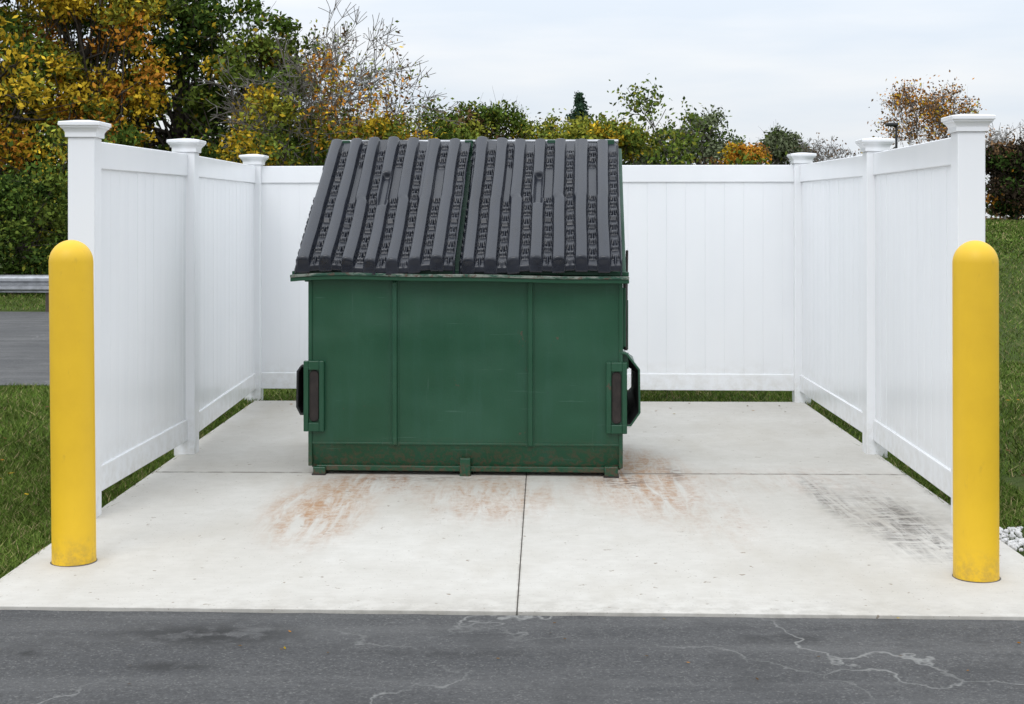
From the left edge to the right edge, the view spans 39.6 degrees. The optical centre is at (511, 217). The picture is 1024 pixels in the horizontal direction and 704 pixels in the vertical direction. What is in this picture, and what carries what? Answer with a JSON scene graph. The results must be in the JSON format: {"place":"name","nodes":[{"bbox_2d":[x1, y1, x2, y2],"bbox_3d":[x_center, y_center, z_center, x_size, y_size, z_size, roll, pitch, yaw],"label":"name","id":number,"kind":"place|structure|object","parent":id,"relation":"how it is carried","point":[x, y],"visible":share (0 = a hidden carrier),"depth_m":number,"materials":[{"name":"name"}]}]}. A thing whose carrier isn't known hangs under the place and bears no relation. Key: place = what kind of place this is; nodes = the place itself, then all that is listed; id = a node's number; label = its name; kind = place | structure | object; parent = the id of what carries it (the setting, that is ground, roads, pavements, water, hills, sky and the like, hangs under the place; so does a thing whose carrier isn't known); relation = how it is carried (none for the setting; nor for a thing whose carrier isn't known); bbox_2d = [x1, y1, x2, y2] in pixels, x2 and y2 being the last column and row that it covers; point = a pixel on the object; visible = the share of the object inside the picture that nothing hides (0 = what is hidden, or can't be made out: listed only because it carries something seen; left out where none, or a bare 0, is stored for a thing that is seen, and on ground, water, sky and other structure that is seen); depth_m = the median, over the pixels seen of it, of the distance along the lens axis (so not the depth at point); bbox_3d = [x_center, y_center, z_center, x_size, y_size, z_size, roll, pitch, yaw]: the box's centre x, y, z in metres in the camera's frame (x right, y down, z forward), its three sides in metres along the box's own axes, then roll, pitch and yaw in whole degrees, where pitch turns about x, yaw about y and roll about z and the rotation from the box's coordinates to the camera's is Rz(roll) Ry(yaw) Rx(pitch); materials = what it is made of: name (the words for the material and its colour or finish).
{"place":"outdoors","nodes":[
{"label":"outdoors","id":0,"kind":"place"},
{"bbox_2d":[0,312,49,384],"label":"side road","id":1,"kind":"structure","parent":0,"point":[24,348],"depth_m":15.79,"materials":[{"name":"grey asphalt"}]},
{"bbox_2d":[0,610,1023,703],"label":"asphalt road","id":2,"kind":"structure","parent":0,"point":[92,657],"depth_m":4.68,"materials":[{"name":"grey asphalt"}]},
{"bbox_2d":[0,218,1023,614],"bbox_3d":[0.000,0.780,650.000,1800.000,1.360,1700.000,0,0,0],"label":"ground","id":3,"kind":"structure","parent":0,"point":[1016,478],"depth_m":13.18,"materials":[{"name":"green plant"}]},
{"bbox_2d":[0,275,48,311],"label":"guardrail","id":4,"kind":"object","parent":3,"relation":"on","point":[24,283],"visible":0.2,"depth_m":21.90,"materials":[{"name":"metal"}]},
{"bbox_2d":[0,171,58,235],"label":"roadside shrub","id":5,"kind":"object","parent":3,"relation":"on","point":[37,221],"visible":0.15,"depth_m":27.17,"materials":[{"name":"green plant"}]},
{"bbox_2d":[0,156,67,296],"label":"roadside shrub","id":6,"kind":"object","parent":3,"relation":"on","point":[28,254],"visible":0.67,"depth_m":26.60,"materials":[{"name":"green plant"}]},
{"bbox_2d":[0,0,100,218],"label":"deciduous tree","id":7,"kind":"object","parent":3,"relation":"on","point":[23,67],"visible":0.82,"depth_m":30.27,"materials":[{"name":"plant"}]},
{"bbox_2d":[0,0,160,274],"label":"deciduous tree","id":8,"kind":"object","parent":3,"relation":"on","point":[87,23],"visible":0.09,"depth_m":33.62,"materials":[{"name":"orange plant"}]},
{"bbox_2d":[0,0,203,186],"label":"deciduous tree","id":9,"kind":"object","parent":3,"relation":"on","point":[108,94],"visible":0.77,"depth_m":31.64,"materials":[{"name":"yellow plant"}]},
{"bbox_2d":[0,108,272,274],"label":"shrub","id":10,"kind":"object","parent":3,"relation":"on","point":[128,139],"visible":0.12,"depth_m":28.59,"materials":[{"name":"green plant"}]},
{"bbox_2d":[81,0,304,158],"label":"deciduous tree","id":11,"kind":"object","parent":3,"relation":"on","point":[184,43],"visible":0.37,"depth_m":33.41,"materials":[{"name":"green plant"}]},
{"bbox_2d":[179,0,337,165],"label":"deciduous tree","id":12,"kind":"object","parent":3,"relation":"on","point":[281,24],"visible":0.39,"depth_m":32.66,"materials":[{"name":"green plant"}]},
{"bbox_2d":[214,75,314,165],"bbox_3d":[-5.018,-0.785,29.984,2.707,4.711,2.750,0,0,0],"label":"tree","id":13,"kind":"object","parent":3,"relation":"on","point":[241,138],"visible":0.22,"depth_m":29.68,"materials":[{"name":"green plant"}]},
{"bbox_2d":[164,14,462,162],"bbox_3d":[-5.132,-2.108,35.435,8.370,7.256,6.992,0,0,0],"label":"sparse autumn tree","id":14,"kind":"object","parent":3,"relation":"on","point":[335,51],"visible":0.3,"depth_m":35.51,"materials":[{"name":"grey plant"}]},
{"bbox_2d":[195,0,439,165],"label":"sparse autumn tree","id":15,"kind":"object","parent":3,"relation":"on","point":[327,98],"visible":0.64,"depth_m":30.75,"materials":[{"name":"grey plant"}]},
{"bbox_2d":[295,101,403,165],"bbox_3d":[-4.868,-0.789,35.943,4.470,4.757,4.366,0,0,0],"label":"deciduous tree","id":16,"kind":"object","parent":3,"relation":"on","point":[325,154],"visible":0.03,"depth_m":35.28,"materials":[{"name":"green plant"}]},
{"bbox_2d":[331,108,415,140],"bbox_3d":[-3.294,-0.513,34.001,2.143,4.187,1.917,0,0,0],"label":"bush","id":17,"kind":"object","parent":3,"relation":"on","point":[384,127],"visible":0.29,"depth_m":33.70,"materials":[{"name":"green plant"}]},
{"bbox_2d":[338,104,483,139],"bbox_3d":[-2.842,-0.820,38.105,3.754,4.771,3.492,0,0,-27],"label":"deciduous tree","id":18,"kind":"object","parent":3,"relation":"on","point":[443,134],"visible":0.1,"depth_m":37.98,"materials":[{"name":"green plant"}]},
{"bbox_2d":[404,91,535,145],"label":"deciduous tree","id":19,"kind":"object","parent":3,"relation":"on","point":[484,121],"visible":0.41,"depth_m":41.56,"materials":[{"name":"green plant"}]},
{"bbox_2d":[0,401,1023,619],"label":"concrete pad","id":20,"kind":"object","parent":3,"relation":"on","point":[742,509],"visible":0.76,"depth_m":6.43,"materials":[{"name":"grey concrete"}]},
{"bbox_2d":[49,240,96,566],"bbox_3d":[-1.844,0.767,5.960,0.192,1.350,0.192,-1,0,0],"label":"yellow bollard","id":21,"kind":"object","parent":20,"relation":"on","point":[72,403],"visible":1,"depth_m":5.88,"materials":[{"name":"plastic"}]},
{"bbox_2d":[290,136,640,477],"bbox_3d":[-0.230,0.468,8.479,1.945,1.957,1.310,0,0,3],"label":"green dumpster","id":22,"kind":"object","parent":20,"relation":"on","point":[467,308],"visible":1,"depth_m":7.95,"materials":[{"name":"paint"}]},
{"bbox_2d":[58,114,995,523],"bbox_3d":[0.106,0.484,8.979,4.532,1.992,4.845,0,0,0],"label":"white vinyl fence","id":23,"kind":"object","parent":20,"relation":"on","point":[802,278],"visible":0.75,"depth_m":9.27,"materials":[{"name":"white plastic"}]},
{"bbox_2d":[952,240,1000,582],"bbox_3d":[1.860,0.766,5.701,0.190,1.352,0.190,0,0,0],"label":"yellow bollard","id":24,"kind":"object","parent":20,"relation":"on","point":[975,332],"visible":1,"depth_m":5.62,"materials":[{"name":"plastic"}]},
{"bbox_2d":[12,98,1023,219],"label":"distant trees","id":25,"kind":"object","parent":3,"relation":"on","point":[700,160],"visible":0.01,"depth_m":69.26,"materials":[{"name":"green plant"}]},
{"bbox_2d":[508,108,590,139],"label":"deciduous tree","id":26,"kind":"object","parent":3,"relation":"on","point":[549,127],"visible":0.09,"depth_m":40.48,"materials":[{"name":"green plant"}]},
{"bbox_2d":[560,91,595,138],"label":"conifer tree","id":27,"kind":"object","parent":3,"relation":"on","point":[580,105],"visible":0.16,"depth_m":57.85,"materials":[{"name":"green plant"}]},
{"bbox_2d":[543,111,669,164],"bbox_3d":[2.344,-0.482,33.987,3.094,4.100,2.476,0,0,34],"label":"bush","id":28,"kind":"object","parent":3,"relation":"on","point":[632,141],"visible":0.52,"depth_m":33.43,"materials":[{"name":"green plant"}]},
{"bbox_2d":[622,133,689,164],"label":"distant deciduous tree","id":29,"kind":"object","parent":3,"relation":"on","point":[642,158],"visible":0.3,"depth_m":57.53,"materials":[{"name":"green plant"}]},
{"bbox_2d":[607,73,787,164],"bbox_3d":[3.733,-0.601,26.970,4.113,4.265,2.685,0,0,18],"label":"leaning tree","id":30,"kind":"object","parent":3,"relation":"on","point":[682,135],"visible":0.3,"depth_m":27.39,"materials":[{"name":"green plant"}]},
{"bbox_2d":[656,104,746,164],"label":"distant deciduous tree","id":31,"kind":"object","parent":3,"relation":"on","point":[712,141],"visible":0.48,"depth_m":61.38,"materials":[{"name":"green plant"}]},
{"bbox_2d":[704,133,771,164],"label":"orange shrub tree","id":32,"kind":"object","parent":3,"relation":"on","point":[750,148],"visible":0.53,"depth_m":46.57,"materials":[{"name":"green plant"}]},
{"bbox_2d":[756,122,810,164],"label":"distant deciduous tree","id":33,"kind":"object","parent":3,"relation":"on","point":[784,140],"visible":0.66,"depth_m":61.56,"materials":[{"name":"green plant"}]},
{"bbox_2d":[781,136,850,161],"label":"bare tree","id":34,"kind":"object","parent":3,"relation":"on","point":[816,152],"visible":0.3,"depth_m":51.84,"materials":[{"name":"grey plant"}]},
{"bbox_2d":[808,132,843,161],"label":"bare tree","id":35,"kind":"object","parent":3,"relation":"on","point":[827,152],"visible":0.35,"depth_m":54.50,"materials":[{"name":"grey plant"}]},
{"bbox_2d":[813,136,894,162],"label":"bare tree","id":36,"kind":"object","parent":3,"relation":"on","point":[842,157],"visible":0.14,"depth_m":49.49,"materials":[{"name":"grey plant"}]},
{"bbox_2d":[885,123,897,148],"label":"street lamp","id":37,"kind":"object","parent":3,"relation":"on","point":[894,125],"visible":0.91,"depth_m":42.97,"materials":[{"name":"metal"}]},
{"bbox_2d":[861,69,985,152],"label":"autumn tree","id":38,"kind":"object","parent":3,"relation":"on","point":[937,109],"visible":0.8,"depth_m":44.32,"materials":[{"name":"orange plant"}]},
{"bbox_2d":[877,85,996,142],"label":"autumn tree","id":39,"kind":"object","parent":3,"relation":"on","point":[938,136],"visible":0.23,"depth_m":45.24,"materials":[{"name":"brown plant"}]},
{"bbox_2d":[985,135,1023,219],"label":"dark autumn shrub","id":40,"kind":"object","parent":3,"relation":"on","point":[1002,186],"visible":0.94,"depth_m":40.54,"materials":[{"name":"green plant"}]},
{"bbox_2d":[985,121,1023,218],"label":"bare tree","id":41,"kind":"object","parent":3,"relation":"on","point":[986,143],"visible":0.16,"depth_m":57.49,"materials":[{"name":"grey plant"}]},
{"bbox_2d":[985,123,1023,176],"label":"bare tree","id":42,"kind":"object","parent":3,"relation":"on","point":[1003,139],"visible":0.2,"depth_m":56.15,"materials":[{"name":"grey plant"}]},
{"bbox_2d":[1009,168,1023,218],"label":"dark autumn shrub","id":43,"kind":"object","parent":3,"relation":"on","point":[1019,200],"visible":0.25,"depth_m":40.70,"materials":[{"name":"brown plant"}]},
{"bbox_2d":[0,0,1023,217],"label":"sky","id":44,"kind":"structure","parent":0,"point":[808,68],"materials":[{"name":"white"}]},
{"bbox_2d":[999,526,1023,551],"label":"white gravel","id":45,"kind":"structure","parent":0,"point":[1016,543],"depth_m":6.43,"materials":[{"name":"white gravel"}]}
]}

